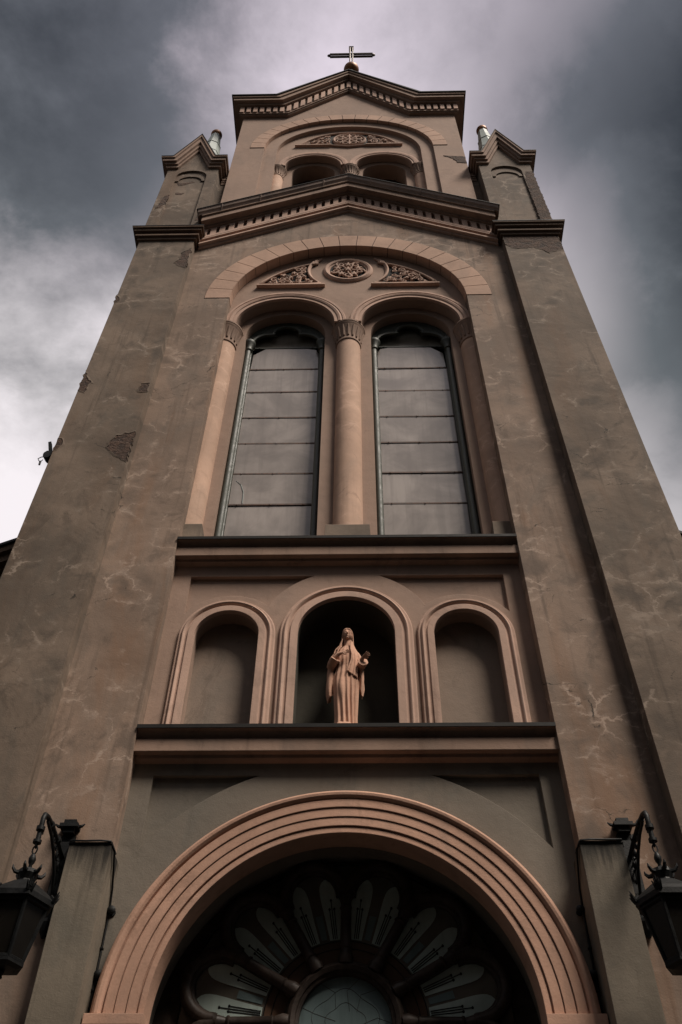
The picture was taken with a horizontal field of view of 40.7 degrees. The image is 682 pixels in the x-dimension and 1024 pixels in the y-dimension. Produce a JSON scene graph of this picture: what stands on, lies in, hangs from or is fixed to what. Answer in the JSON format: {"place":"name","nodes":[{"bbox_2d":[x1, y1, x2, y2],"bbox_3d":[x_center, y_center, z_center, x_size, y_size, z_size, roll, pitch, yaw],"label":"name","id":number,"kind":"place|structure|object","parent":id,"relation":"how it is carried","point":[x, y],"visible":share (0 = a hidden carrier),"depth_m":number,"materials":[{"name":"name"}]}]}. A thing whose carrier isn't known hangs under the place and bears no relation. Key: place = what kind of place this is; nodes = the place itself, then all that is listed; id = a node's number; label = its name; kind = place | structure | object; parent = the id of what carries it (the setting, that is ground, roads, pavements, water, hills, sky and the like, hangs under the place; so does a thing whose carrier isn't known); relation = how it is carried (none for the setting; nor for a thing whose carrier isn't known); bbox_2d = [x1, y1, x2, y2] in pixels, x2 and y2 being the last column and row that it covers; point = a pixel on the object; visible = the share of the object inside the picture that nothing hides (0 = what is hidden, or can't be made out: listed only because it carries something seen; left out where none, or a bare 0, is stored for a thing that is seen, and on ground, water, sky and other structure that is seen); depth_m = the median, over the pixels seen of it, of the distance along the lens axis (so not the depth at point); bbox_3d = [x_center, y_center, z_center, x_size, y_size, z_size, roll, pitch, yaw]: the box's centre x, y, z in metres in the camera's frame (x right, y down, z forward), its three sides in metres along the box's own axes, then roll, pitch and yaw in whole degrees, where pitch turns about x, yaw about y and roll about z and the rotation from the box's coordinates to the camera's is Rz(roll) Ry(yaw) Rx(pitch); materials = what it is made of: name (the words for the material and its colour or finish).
{"place":"outdoors","nodes":[
{"label":"outdoors","id":0,"kind":"place"},
{"bbox_2d":[0,46,681,1023],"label":"church","id":1,"kind":"structure","parent":0,"point":[350,366],"depth_m":12.48,"materials":[{"name":"paint"}]},
{"bbox_2d":[38,441,51,464],"bbox_3d":[-4.708,-0.928,14.975,0.397,0.585,0.186,-1,-50,1],"label":"floodlight","id":2,"kind":"object","parent":1,"relation":"attached to","point":[46,455],"visible":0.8,"depth_m":14.88,"materials":[{"name":"black metal"}]},
{"bbox_2d":[33,812,84,938],"bbox_3d":[-2.930,3.465,9.224,0.328,1.250,0.952,-1,-50,1],"label":"wall bracket","id":3,"kind":"object","parent":1,"relation":"attached to","point":[69,828],"depth_m":9.39,"materials":[{"name":"black metal"}]},
{"bbox_2d":[0,842,59,978],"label":"hanging lantern","id":4,"kind":"object","parent":3,"relation":"hanging from","point":[27,902],"visible":1,"depth_m":8.19,"materials":[{"name":"black metal"}]},
{"bbox_2d":[70,839,115,1012],"bbox_3d":[-2.646,5.580,7.386,0.535,6.173,0.429,-1,-50,1],"label":"cable","id":5,"kind":"object","parent":1,"relation":"attached to","point":[102,945],"visible":0.94,"depth_m":9.41,"materials":[{"name":"black metal"}]},
{"bbox_2d":[94,969,101,980],"bbox_3d":[-2.356,4.503,8.926,0.084,0.083,0.100,-1,-50,1],"label":"iron mooring","id":6,"kind":"object","parent":1,"relation":"attached to","point":[97,973],"visible":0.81,"depth_m":8.89,"materials":[{"name":"black metal"}]},
{"bbox_2d":[107,905,115,915],"bbox_3d":[-2.351,4.088,9.413,0.084,0.083,0.100,-1,-50,1],"label":"iron mooring","id":7,"kind":"object","parent":1,"relation":"attached to","point":[111,911],"visible":1,"depth_m":9.38,"materials":[{"name":"black metal"}]},
{"bbox_2d":[214,323,324,535],"bbox_3d":[-1.161,-1.474,16.814,1.740,7.900,0.482,-1,-50,1],"label":"window","id":8,"kind":"structure","parent":1,"relation":"in","point":[270,487],"depth_m":16.60,"materials":[{"name":"grey glass"}]},
{"bbox_2d":[152,860,539,1023],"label":"rose window","id":9,"kind":"structure","parent":1,"relation":"in","point":[376,941],"depth_m":9.64,"materials":[{"name":"black glass"}]},
{"bbox_2d":[326,628,369,722],"bbox_3d":[0.093,2.170,11.810,0.575,1.794,0.406,-1,-50,1],"label":"statue","id":10,"kind":"object","parent":1,"relation":"on","point":[347,663],"visible":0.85,"depth_m":11.77,"materials":[{"name":"stone"}]},
{"bbox_2d":[371,322,480,534],"bbox_3d":[1.409,-1.497,16.767,1.740,7.900,0.482,-1,-50,1],"label":"window","id":11,"kind":"structure","parent":1,"relation":"in","point":[424,484],"depth_m":16.55,"materials":[{"name":"grey glass"}]},
{"bbox_2d":[576,905,584,915],"bbox_3d":[2.428,4.045,9.326,0.084,0.083,0.100,-1,-50,1],"label":"iron mooring","id":12,"kind":"object","parent":1,"relation":"attached to","point":[580,909],"visible":1,"depth_m":9.30,"materials":[{"name":"black metal"}]},
{"bbox_2d":[576,838,623,1013],"bbox_3d":[2.676,5.533,7.289,0.536,6.173,0.429,-1,-50,1],"label":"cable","id":13,"kind":"object","parent":1,"relation":"attached to","point":[588,940],"visible":0.91,"depth_m":9.30,"materials":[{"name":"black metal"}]},
{"bbox_2d":[607,810,657,938],"bbox_3d":[2.989,3.412,9.117,0.328,1.250,0.952,-1,-50,1],"label":"wall bracket","id":14,"kind":"object","parent":1,"relation":"attached to","point":[622,827],"depth_m":9.30,"materials":[{"name":"black metal"}]},
{"bbox_2d":[629,840,681,975],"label":"hanging lantern","id":15,"kind":"object","parent":14,"relation":"hanging from","point":[657,902],"visible":1,"depth_m":8.10,"materials":[{"name":"black metal"}]},
{"bbox_2d":[0,0,681,542],"label":"sky","id":16,"kind":"structure","parent":0,"point":[94,94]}
]}

